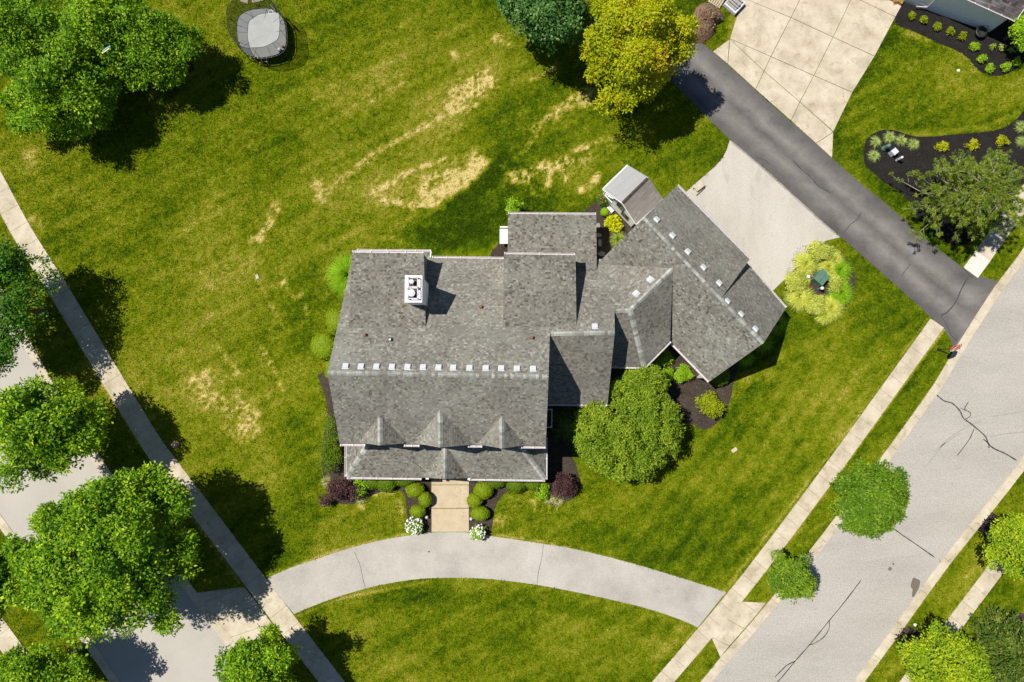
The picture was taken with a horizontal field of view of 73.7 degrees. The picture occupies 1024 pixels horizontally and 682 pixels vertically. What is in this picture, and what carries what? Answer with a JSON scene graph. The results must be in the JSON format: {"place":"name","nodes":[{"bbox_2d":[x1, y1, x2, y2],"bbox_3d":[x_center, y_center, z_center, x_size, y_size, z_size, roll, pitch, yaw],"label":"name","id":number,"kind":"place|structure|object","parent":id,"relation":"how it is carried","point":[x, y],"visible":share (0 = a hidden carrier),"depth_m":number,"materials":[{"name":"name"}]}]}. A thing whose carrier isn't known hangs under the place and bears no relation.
{"place":"outdoors","nodes":[
{"label":"outdoors","id":0,"kind":"place"},
{"bbox_2d":[0,618,26,653],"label":"sidewalk","id":1,"kind":"structure","parent":0,"point":[8,639],"depth_m":51.50,"materials":[{"name":"concrete"}]},
{"bbox_2d":[0,326,228,681],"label":"street","id":2,"kind":"structure","parent":0,"point":[189,652],"depth_m":51.55,"materials":[{"name":"concrete"}]},
{"bbox_2d":[0,515,119,681],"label":"kerb","id":3,"kind":"structure","parent":2,"relation":"on","point":[103,665],"depth_m":51.44,"materials":[{"name":"concrete"}]},
{"bbox_2d":[0,286,236,649],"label":"kerb","id":4,"kind":"structure","parent":2,"relation":"on","point":[205,611],"depth_m":51.71,"materials":[{"name":"concrete"}]},
{"bbox_2d":[0,171,344,681],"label":"sidewalk","id":5,"kind":"structure","parent":0,"point":[266,596],"depth_m":52.23,"materials":[{"name":"concrete"}]},
{"bbox_2d":[267,532,725,626],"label":"driveway","id":6,"kind":"structure","parent":0,"point":[301,587],"depth_m":51.77,"materials":[{"name":"concrete"}]},
{"bbox_2d":[0,0,1023,681],"bbox_3d":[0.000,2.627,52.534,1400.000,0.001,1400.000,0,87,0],"label":"lawn","id":7,"kind":"structure","parent":0,"point":[480,246],"depth_m":52.88,"materials":[{"name":"plant"}]},
{"bbox_2d":[0,535,23,630],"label":"maple tree","id":8,"kind":"object","parent":7,"relation":"on","point":[4,574],"visible":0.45,"depth_m":46.90,"materials":[{"name":"green plant"}]},
{"bbox_2d":[0,234,65,377],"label":"maple tree","id":9,"kind":"object","parent":7,"relation":"on","point":[15,266],"visible":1,"depth_m":47.19,"materials":[{"name":"green plant"}]},
{"bbox_2d":[0,0,92,91],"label":"maple tree","id":10,"kind":"object","parent":7,"relation":"on","point":[15,15],"visible":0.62,"depth_m":47.92,"materials":[{"name":"green plant"}]},
{"bbox_2d":[0,640,95,681],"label":"maple tree","id":11,"kind":"object","parent":7,"relation":"on","point":[17,664],"visible":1,"depth_m":46.08,"materials":[{"name":"green plant"}]},
{"bbox_2d":[0,371,113,493],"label":"maple tree","id":12,"kind":"object","parent":7,"relation":"on","point":[48,432],"visible":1,"depth_m":45.50,"materials":[{"name":"green plant"}]},
{"bbox_2d":[0,44,127,143],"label":"maple tree","id":13,"kind":"object","parent":7,"relation":"on","point":[26,107],"visible":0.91,"depth_m":48.69,"materials":[{"name":"green plant"}]},
{"bbox_2d":[0,460,205,651],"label":"maple tree","id":14,"kind":"object","parent":7,"relation":"on","point":[101,531],"visible":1,"depth_m":43.30,"materials":[{"name":"green plant"}]},
{"bbox_2d":[39,0,172,99],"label":"maple tree","id":15,"kind":"object","parent":7,"relation":"on","point":[88,21],"visible":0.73,"depth_m":48.21,"materials":[{"name":"green plant"}]},
{"bbox_2d":[107,2,206,91],"bbox_3d":[-25.871,-21.776,50.403,6.293,6.905,5.961,-42,88,-2],"label":"maple tree","id":16,"kind":"object","parent":7,"relation":"on","point":[147,30],"visible":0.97,"depth_m":49.02,"materials":[{"name":"green plant"}]},
{"bbox_2d":[197,587,270,642],"bbox_3d":[-20.959,20.318,51.654,3.183,0.072,5.774,-40,88,-2],"label":"apron","id":17,"kind":"object","parent":7,"relation":"on","point":[229,602],"visible":0.91,"depth_m":51.61,"materials":[{"name":"concrete"}]},
{"bbox_2d":[212,622,302,681],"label":"maple tree","id":18,"kind":"object","parent":7,"relation":"on","point":[247,661],"visible":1,"depth_m":45.72,"materials":[{"name":"green plant"}]},
{"bbox_2d":[226,0,291,66],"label":"trampoline","id":19,"kind":"object","parent":7,"relation":"on","point":[262,34],"visible":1,"depth_m":52.91,"materials":[{"name":"black"}]},
{"bbox_2d":[310,332,334,359],"bbox_3d":[-14.403,0.393,52.035,1.994,1.183,2.184,0,87,0],"label":"boxwood","id":20,"kind":"object","parent":7,"relation":"on","point":[321,346],"visible":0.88,"depth_m":51.68,"materials":[{"name":"green plant"}]},
{"bbox_2d":[318,494,332,507],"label":"purple smokebush","id":21,"kind":"object","parent":7,"relation":"on","point":[324,502],"visible":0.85,"depth_m":51.28,"materials":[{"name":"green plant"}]},
{"bbox_2d":[325,307,340,333],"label":"boxwood","id":22,"kind":"object","parent":7,"relation":"on","point":[332,318],"visible":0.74,"depth_m":51.78,"materials":[{"name":"green plant"}]},
{"bbox_2d":[317,372,350,482],"bbox_3d":[-13.327,6.610,52.315,2.757,0.123,8.934,-4,87,0],"label":"mulch bed","id":23,"kind":"object","parent":7,"relation":"on","point":[338,473],"visible":0.25,"depth_m":52.27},
{"bbox_2d":[315,439,342,475],"bbox_3d":[-13.755,8.691,51.438,2.281,1.612,2.487,44,88,2],"label":"arborvitae","id":24,"kind":"object","parent":23,"relation":"on","point":[328,458],"visible":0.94,"depth_m":51.08,"materials":[{"name":"green plant"}]},
{"bbox_2d":[319,411,341,458],"bbox_3d":[-13.604,7.038,51.447,1.963,1.765,3.997,0,87,0],"label":"arborvitae","id":25,"kind":"object","parent":23,"relation":"on","point":[331,426],"visible":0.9,"depth_m":51.16,"materials":[{"name":"green plant"}]},
{"bbox_2d":[325,253,351,297],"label":"ornamental grass","id":26,"kind":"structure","parent":7,"relation":"on","point":[339,274],"depth_m":52.43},
{"bbox_2d":[333,478,431,534],"bbox_3d":[-9.901,12.497,52.023,7.762,0.137,4.503,0,87,0],"label":"mulch bed","id":27,"kind":"object","parent":7,"relation":"on","point":[427,523],"visible":0.29,"depth_m":52.04,"materials":[{"name":"soil"}]},
{"bbox_2d":[324,477,362,501],"bbox_3d":[-12.637,11.158,51.146,2.988,1.946,1.886,0,87,0],"label":"purple smokebush","id":28,"kind":"object","parent":27,"relation":"on","point":[338,489],"visible":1,"depth_m":50.77,"materials":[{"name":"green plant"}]},
{"bbox_2d":[352,479,368,497],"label":"leafy shrub","id":29,"kind":"object","parent":27,"relation":"on","point":[361,484],"visible":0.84,"depth_m":51.18,"materials":[{"name":"green plant"}]},
{"bbox_2d":[358,479,378,489],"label":"boxwood","id":30,"kind":"object","parent":27,"relation":"on","point":[371,484],"visible":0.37,"depth_m":51.22,"materials":[{"name":"green plant"}]},
{"bbox_2d":[377,480,396,492],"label":"boxwood","id":31,"kind":"object","parent":27,"relation":"on","point":[386,486],"visible":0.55,"depth_m":51.25,"materials":[{"name":"green plant"}]},
{"bbox_2d":[395,477,415,486],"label":"boxwood","id":32,"kind":"object","parent":27,"relation":"on","point":[403,483],"visible":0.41,"depth_m":51.27,"materials":[{"name":"green plant"}]},
{"bbox_2d":[405,516,422,534],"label":"hydrangea","id":33,"kind":"object","parent":27,"relation":"on","point":[417,528],"visible":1,"depth_m":51.08,"materials":[{"name":"white plant"}]},
{"bbox_2d":[405,482,424,498],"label":"boxwood","id":34,"kind":"object","parent":27,"relation":"on","point":[415,490],"visible":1,"depth_m":51.23,"materials":[{"name":"green plant"}]},
{"bbox_2d":[409,504,425,517],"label":"boxwood","id":35,"kind":"object","parent":27,"relation":"on","point":[417,510],"visible":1,"depth_m":51.16,"materials":[{"name":"green plant"}]},
{"bbox_2d":[418,491,431,507],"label":"boxwood","id":36,"kind":"object","parent":27,"relation":"on","point":[425,499],"visible":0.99,"depth_m":51.20,"materials":[{"name":"green plant"}]},
{"bbox_2d":[431,479,468,531],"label":"front walk","id":37,"kind":"structure","parent":7,"relation":"on","point":[445,494],"depth_m":52.01,"materials":[{"name":"concrete"}]},
{"bbox_2d":[500,226,507,243],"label":"deck steps","id":38,"kind":"structure","parent":7,"relation":"on","point":[504,235],"depth_m":52.32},
{"bbox_2d":[453,476,564,534],"bbox_3d":[-0.063,12.475,52.029,8.981,0.136,4.536,0,87,0],"label":"mulch bed","id":39,"kind":"object","parent":7,"relation":"on","point":[489,503],"visible":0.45,"depth_m":52.04,"materials":[{"name":"soil"}]},
{"bbox_2d":[467,492,482,508],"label":"boxwood","id":40,"kind":"object","parent":39,"relation":"on","point":[474,500],"visible":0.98,"depth_m":51.17,"materials":[{"name":"green plant"}]},
{"bbox_2d":[469,523,485,541],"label":"hydrangea","id":41,"kind":"object","parent":39,"relation":"on","point":[478,534],"visible":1,"depth_m":51.02,"materials":[{"name":"white plant"}]},
{"bbox_2d":[470,506,489,520],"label":"boxwood","id":42,"kind":"object","parent":39,"relation":"on","point":[480,513],"visible":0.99,"depth_m":51.14,"materials":[{"name":"green plant"}]},
{"bbox_2d":[473,481,493,499],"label":"boxwood","id":43,"kind":"object","parent":39,"relation":"on","point":[482,489],"visible":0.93,"depth_m":51.21,"materials":[{"name":"green plant"}]},
{"bbox_2d":[485,481,506,488],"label":"boxwood","id":44,"kind":"object","parent":39,"relation":"on","point":[495,484],"visible":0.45,"depth_m":51.27,"materials":[{"name":"green plant"}]},
{"bbox_2d":[506,481,525,493],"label":"boxwood","id":45,"kind":"object","parent":39,"relation":"on","point":[515,487],"visible":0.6,"depth_m":51.26,"materials":[{"name":"green plant"}]},
{"bbox_2d":[524,482,543,490],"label":"boxwood","id":46,"kind":"object","parent":39,"relation":"on","point":[532,486],"visible":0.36,"depth_m":51.27,"materials":[{"name":"green plant"}]},
{"bbox_2d":[534,482,551,500],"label":"leafy shrub","id":47,"kind":"object","parent":39,"relation":"on","point":[543,494],"visible":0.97,"depth_m":51.35,"materials":[{"name":"green plant"}]},
{"bbox_2d":[504,196,523,213],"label":"shrub","id":48,"kind":"object","parent":7,"relation":"on","point":[513,206],"visible":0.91,"depth_m":51.55,"materials":[{"name":"green plant"}]},
{"bbox_2d":[495,0,594,57],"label":"oak tree","id":49,"kind":"object","parent":7,"relation":"on","point":[558,21],"visible":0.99,"depth_m":46.91,"materials":[{"name":"green plant"}]},
{"bbox_2d":[327,184,786,481],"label":"house","id":50,"kind":"structure","parent":7,"relation":"on","point":[471,368],"depth_m":46.99,"materials":[{"name":"grey"}]},
{"bbox_2d":[491,199,642,258],"bbox_3d":[4.484,-8.514,53.078,12.354,0.140,6.582,0,87,0],"label":"mulch bed","id":51,"kind":"object","parent":7,"relation":"on","point":[605,247],"visible":0.18,"depth_m":53.07,"materials":[{"name":"soil"}]},
{"bbox_2d":[596,194,611,207],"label":"rose bush","id":52,"kind":"object","parent":51,"relation":"on","point":[604,200],"visible":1,"depth_m":52.61,"materials":[{"name":"green plant"}]},
{"bbox_2d":[604,214,623,232],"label":"shrub","id":53,"kind":"object","parent":51,"relation":"on","point":[612,223],"visible":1,"depth_m":52.63,"materials":[{"name":"yellow plant"}]},
{"bbox_2d":[602,165,662,226],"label":"garden shed","id":54,"kind":"structure","parent":7,"relation":"on","point":[634,196],"depth_m":50.57,"materials":[{"name":"wood"}]},
{"bbox_2d":[578,0,699,118],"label":"yellow tree","id":55,"kind":"object","parent":7,"relation":"on","point":[669,35],"visible":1,"depth_m":46.08,"materials":[{"name":"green plant"}]},
{"bbox_2d":[546,344,740,501],"bbox_3d":[8.940,4.315,52.436,18.321,0.135,9.955,-27,87,-1],"label":"mulch bed","id":56,"kind":"object","parent":7,"relation":"on","point":[683,394],"visible":0.23,"depth_m":52.40,"materials":[{"name":"soil"}]},
{"bbox_2d":[549,472,577,498],"bbox_3d":[3.870,10.900,51.206,2.252,1.852,2.276,0,87,0],"label":"purple smokebush","id":57,"kind":"object","parent":56,"relation":"on","point":[565,484],"visible":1,"depth_m":50.90,"materials":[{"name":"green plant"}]},
{"bbox_2d":[548,406,580,446],"bbox_3d":[4.218,6.219,51.164,2.942,2.384,3.693,0,87,0],"label":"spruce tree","id":58,"kind":"object","parent":56,"relation":"on","point":[564,420],"visible":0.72,"depth_m":51.09,"materials":[{"name":"green plant"}]},
{"bbox_2d":[610,367,627,379],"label":"leafy shrub","id":59,"kind":"object","parent":56,"relation":"on","point":[620,371],"visible":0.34,"depth_m":51.56,"materials":[{"name":"green plant"}]},
{"bbox_2d":[571,376,686,483],"bbox_3d":[8.476,6.444,49.606,8.427,5.685,7.848,0,87,0],"label":"ornamental tree","id":60,"kind":"object","parent":56,"relation":"on","point":[644,421],"visible":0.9,"depth_m":48.23,"materials":[{"name":"green plant"}]},
{"bbox_2d":[618,364,671,409],"bbox_3d":[9.663,3.321,50.311,3.896,4.582,3.596,0,87,0],"label":"ornamental tree","id":61,"kind":"object","parent":56,"relation":"on","point":[657,377],"visible":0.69,"depth_m":48.82,"materials":[{"name":"green plant"}]},
{"bbox_2d":[652,348,673,366],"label":"leafy shrub","id":62,"kind":"object","parent":56,"relation":"on","point":[664,358],"visible":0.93,"depth_m":51.78,"materials":[{"name":"green plant"}]},
{"bbox_2d":[661,366,673,383],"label":"leafy shrub","id":63,"kind":"object","parent":56,"relation":"on","point":[669,372],"visible":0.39,"depth_m":51.82,"materials":[{"name":"green plant"}]},
{"bbox_2d":[673,362,694,382],"bbox_3d":[13.055,2.421,51.996,1.656,1.122,1.608,0,87,0],"label":"leafy shrub","id":64,"kind":"object","parent":56,"relation":"on","point":[684,372],"visible":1,"depth_m":51.81,"materials":[{"name":"green plant"}]},
{"bbox_2d":[695,390,726,418],"bbox_3d":[14.907,4.863,51.533,1.908,1.800,2.294,-42,88,-2],"label":"bright shrub","id":65,"kind":"object","parent":56,"relation":"on","point":[712,405],"visible":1,"depth_m":51.03,"materials":[{"name":"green plant"}]},
{"bbox_2d":[710,369,730,386],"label":"boxwood","id":66,"kind":"object","parent":56,"relation":"on","point":[722,378],"visible":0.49,"depth_m":51.68,"materials":[{"name":"green plant"}]},
{"bbox_2d":[689,2,724,43],"bbox_3d":[15.129,-25.123,53.395,2.368,1.052,3.401,34,88,2],"label":"dirt heap","id":67,"kind":"object","parent":7,"relation":"on","point":[710,16],"visible":0.94,"depth_m":53.39,"materials":[{"name":"soil"}]},
{"bbox_2d":[723,0,744,15],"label":"loaded pallet","id":68,"kind":"object","parent":7,"relation":"on","point":[733,7],"visible":1,"depth_m":53.55,"materials":[{"name":"white wood"}]},
{"bbox_2d":[712,602,765,656],"bbox_3d":[16.891,21.307,51.604,1.578,0.072,5.365,42,88,2],"label":"apron","id":69,"kind":"object","parent":7,"relation":"on","point":[743,615],"visible":1,"depth_m":51.56,"materials":[{"name":"concrete"}]},
{"bbox_2d":[736,352,755,367],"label":"ornamental grass","id":70,"kind":"object","parent":7,"relation":"on","point":[747,359],"depth_m":52.19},
{"bbox_2d":[687,140,839,289],"bbox_3d":[17.736,-8.110,53.082,11.439,0.070,10.592,43,88,2],"label":"driveway pad","id":71,"kind":"object","parent":7,"relation":"on","point":[767,222],"visible":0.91,"depth_m":53.14,"materials":[{"name":"concrete"}]},
{"bbox_2d":[755,333,774,355],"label":"ornamental grass","id":72,"kind":"object","parent":7,"relation":"on","point":[765,344],"depth_m":52.27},
{"bbox_2d":[770,315,788,335],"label":"ornamental grass","id":73,"kind":"object","parent":7,"relation":"on","point":[778,325],"depth_m":52.33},
{"bbox_2d":[763,549,817,604],"bbox_3d":[19.925,16.765,49.121,3.810,5.615,3.690,0,87,0],"label":"street tree","id":74,"kind":"object","parent":7,"relation":"on","point":[798,574],"visible":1,"depth_m":47.90,"materials":[{"name":"green plant"}]},
{"bbox_2d":[784,243,855,309],"bbox_3d":[23.868,-4.770,52.889,5.576,0.127,5.902,0,87,0],"label":"mulch bed","id":75,"kind":"object","parent":7,"relation":"on","point":[824,291],"visible":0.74,"depth_m":52.87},
{"bbox_2d":[784,269,810,292],"bbox_3d":[21.914,-4.597,52.378,2.170,1.068,1.911,0,87,0],"label":"variegated shrub","id":76,"kind":"object","parent":75,"relation":"on","point":[795,280],"visible":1,"depth_m":52.21,"materials":[{"name":"yellow plant"}]},
{"bbox_2d":[805,294,825,315],"bbox_3d":[23.294,-2.783,52.368,1.739,0.903,1.772,0,87,0],"label":"variegated shrub","id":77,"kind":"object","parent":75,"relation":"on","point":[815,306],"visible":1,"depth_m":52.20,"materials":[{"name":"yellow plant"}]},
{"bbox_2d":[811,268,829,286],"bbox_3d":[23.736,-4.851,52.489,0.890,0.837,1.040,40,88,2],"label":"utility cabinet","id":78,"kind":"object","parent":75,"relation":"on","point":[820,278],"visible":0.99,"depth_m":52.22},
{"bbox_2d":[805,239,835,261],"bbox_3d":[23.702,-6.867,52.462,2.177,1.125,1.814,26,87,1],"label":"variegated shrub","id":79,"kind":"object","parent":75,"relation":"on","point":[820,251],"visible":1,"depth_m":52.33,"materials":[{"name":"yellow plant"}]},
{"bbox_2d":[827,270,843,291],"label":"variegated shrub","id":80,"kind":"object","parent":75,"relation":"on","point":[835,280],"visible":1,"depth_m":52.29,"materials":[{"name":"yellow plant"}]},
{"bbox_2d":[828,457,911,540],"bbox_3d":[24.667,10.836,48.041,5.701,8.363,5.723,0,87,0],"label":"street tree","id":81,"kind":"object","parent":7,"relation":"on","point":[879,504],"visible":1,"depth_m":45.57,"materials":[{"name":"green plant"}]},
{"bbox_2d":[898,625,927,646],"bbox_3d":[30.310,22.546,51.522,2.140,0.119,1.542,39,88,2],"label":"mulch bed","id":82,"kind":"object","parent":7,"relation":"on","point":[907,630],"visible":0.5,"depth_m":51.54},
{"bbox_2d":[863,109,1023,245],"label":"mulch bed","id":83,"kind":"object","parent":7,"relation":"on","point":[922,155],"visible":0.63,"depth_m":53.37,"materials":[{"name":"soil"}]},
{"bbox_2d":[888,148,1023,243],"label":"tree","id":84,"kind":"object","parent":83,"relation":"on","point":[1002,179],"visible":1,"depth_m":48.56,"materials":[{"name":"green plant"}]},
{"bbox_2d":[964,137,980,150],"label":"golden shrub","id":85,"kind":"object","parent":83,"relation":"on","point":[972,145],"visible":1,"depth_m":53.03,"materials":[{"name":"yellow plant"}]},
{"bbox_2d":[896,619,993,681],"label":"street tree","id":86,"kind":"object","parent":7,"relation":"on","point":[955,659],"visible":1,"depth_m":46.06,"materials":[{"name":"green plant"}]},
{"bbox_2d":[895,2,1023,76],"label":"mulch bed","id":87,"kind":"object","parent":7,"relation":"on","point":[997,57],"visible":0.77,"depth_m":53.85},
{"bbox_2d":[975,26,987,37],"bbox_3d":[36.780,-24.221,53.493,0.900,0.766,0.900,0,87,0],"label":"hose pot","id":88,"kind":"object","parent":87,"relation":"on","point":[980,31],"visible":1,"depth_m":53.58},
{"bbox_2d":[1002,11,1023,51],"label":"garden tree","id":89,"kind":"object","parent":87,"relation":"on","point":[1016,28],"visible":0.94,"depth_m":51.27,"materials":[{"name":"green plant"}]},
{"bbox_2d":[904,0,1023,31],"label":"neighbour house","id":90,"kind":"structure","parent":7,"relation":"on","point":[990,15],"depth_m":52.45,"materials":[{"name":"grey"}]},
{"bbox_2d":[981,512,1001,536],"bbox_3d":[36.639,14.229,51.939,1.821,0.119,1.867,41,88,2],"label":"mulch bed","id":91,"kind":"object","parent":7,"relation":"on","point":[988,521],"visible":0.53,"depth_m":51.96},
{"bbox_2d":[978,511,1023,580],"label":"street tree","id":92,"kind":"object","parent":7,"relation":"on","point":[1011,538],"visible":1,"depth_m":47.39,"materials":[{"name":"green plant"}]},
{"bbox_2d":[980,613,1023,681],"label":"mulch bed","id":93,"kind":"object","parent":7,"relation":"on","point":[1020,616],"visible":0.05,"depth_m":51.58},
{"bbox_2d":[965,603,1023,681],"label":"spruce tree","id":94,"kind":"object","parent":93,"relation":"on","point":[1012,648],"visible":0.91,"depth_m":49.70,"materials":[{"name":"green plant"}]},
{"bbox_2d":[609,231,624,245],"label":"ornamental grass","id":95,"kind":"object","parent":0,"point":[618,238],"depth_m":52.75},
{"bbox_2d":[652,318,943,681],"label":"sidewalk","id":96,"kind":"structure","parent":0,"point":[682,659],"depth_m":52.00,"materials":[{"name":"concrete"}]},
{"bbox_2d":[782,284,815,311],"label":"ornamental grass","id":97,"kind":"object","parent":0,"point":[800,298],"depth_m":52.56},
{"bbox_2d":[791,250,819,277],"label":"ornamental grass","id":98,"kind":"object","parent":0,"point":[805,264],"depth_m":52.69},
{"bbox_2d":[713,0,903,156],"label":"neighbour driveway","id":99,"kind":"structure","parent":0,"point":[761,25],"depth_m":53.78,"materials":[{"name":"concrete"}]},
{"bbox_2d":[815,308,833,325],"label":"ornamental grass","id":100,"kind":"object","parent":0,"point":[823,318],"depth_m":52.47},
{"bbox_2d":[816,258,835,275],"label":"ornamental grass","id":101,"kind":"object","parent":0,"point":[828,267],"depth_m":52.62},
{"bbox_2d":[665,40,997,346],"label":"driveway","id":102,"kind":"structure","parent":0,"point":[948,294],"depth_m":53.22,"materials":[{"name":"asphalt"}]},
{"bbox_2d":[824,294,845,321],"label":"ornamental grass","id":103,"kind":"object","parent":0,"point":[833,306],"depth_m":52.50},
{"bbox_2d":[826,249,844,265],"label":"ornamental grass","id":104,"kind":"object","parent":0,"point":[837,257],"depth_m":52.63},
{"bbox_2d":[826,280,856,308],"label":"ornamental grass","id":105,"kind":"object","parent":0,"point":[842,295],"depth_m":52.58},
{"bbox_2d":[832,257,854,283],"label":"ornamental grass","id":106,"kind":"object","parent":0,"point":[842,269],"depth_m":52.61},
{"bbox_2d":[712,263,1023,681],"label":"street","id":107,"kind":"structure","parent":0,"point":[958,455],"depth_m":51.94,"materials":[{"name":"concrete"}]},
{"bbox_2d":[701,248,1023,681],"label":"kerb","id":108,"kind":"structure","parent":107,"relation":"on","point":[832,528],"depth_m":52.28,"materials":[{"name":"concrete"}]},
{"bbox_2d":[854,456,1023,681],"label":"kerb","id":109,"kind":"structure","parent":107,"relation":"on","point":[942,567],"depth_m":51.75,"materials":[{"name":"concrete"}]},
{"bbox_2d":[899,544,1013,681],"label":"sidewalk","id":110,"kind":"structure","parent":0,"point":[978,591],"depth_m":51.66,"materials":[{"name":"concrete"}]},
{"bbox_2d":[964,185,1023,277],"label":"sidewalk","id":111,"kind":"structure","parent":0,"point":[979,260],"depth_m":52.99,"materials":[{"name":"concrete"}]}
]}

